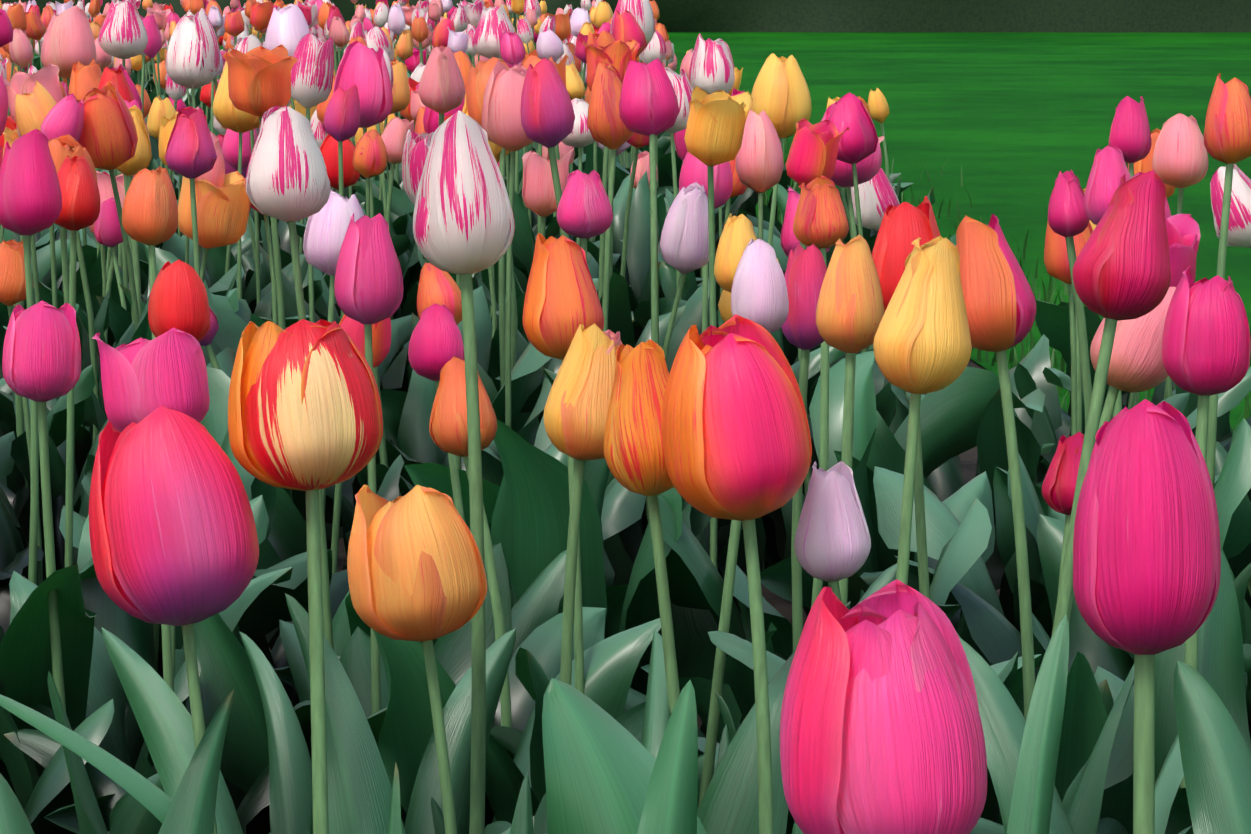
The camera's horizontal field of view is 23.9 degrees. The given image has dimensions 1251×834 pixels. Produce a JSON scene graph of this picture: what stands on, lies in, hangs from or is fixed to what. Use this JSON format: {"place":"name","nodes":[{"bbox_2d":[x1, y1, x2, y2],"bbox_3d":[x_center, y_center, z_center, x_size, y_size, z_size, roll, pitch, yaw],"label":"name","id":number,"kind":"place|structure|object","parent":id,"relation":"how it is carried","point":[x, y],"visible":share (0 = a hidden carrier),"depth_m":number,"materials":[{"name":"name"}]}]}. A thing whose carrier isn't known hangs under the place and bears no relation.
{"place":"outdoors","nodes":[
{"label":"outdoors","id":0,"kind":"place"},
{"bbox_2d":[13,217,1058,728],"bbox_3d":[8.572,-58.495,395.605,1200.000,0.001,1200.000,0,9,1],"label":"soil","id":1,"kind":"structure","parent":0,"point":[781,605],"depth_m":3.18,"materials":[{"name":"black soil"}]},
{"bbox_2d":[0,4,1250,833],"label":"tulip","id":2,"kind":"object","parent":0,"point":[612,748],"depth_m":1.78,"materials":[{"name":"plant"}]},
{"bbox_2d":[0,0,1250,456],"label":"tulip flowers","id":3,"kind":"object","parent":2,"relation":"attached to","point":[58,144],"visible":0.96,"depth_m":2.71,"materials":[{"name":"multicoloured plant"}]},
{"bbox_2d":[89,111,1250,833],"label":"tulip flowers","id":4,"kind":"object","parent":2,"relation":"on","point":[881,729],"visible":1,"depth_m":1.23,"materials":[{"name":"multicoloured plant"}]},
{"bbox_2d":[33,32,1250,430],"bbox_3d":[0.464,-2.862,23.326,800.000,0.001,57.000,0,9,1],"label":"lawn","id":5,"kind":"structure","parent":0,"point":[1011,124],"depth_m":14.88,"materials":[{"name":"green plant"}]},
{"bbox_2d":[1,0,1250,32],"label":"hedge","id":6,"kind":"object","parent":5,"relation":"on","point":[1117,16],"visible":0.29,"depth_m":32.38,"materials":[{"name":"green plant"}]}
]}

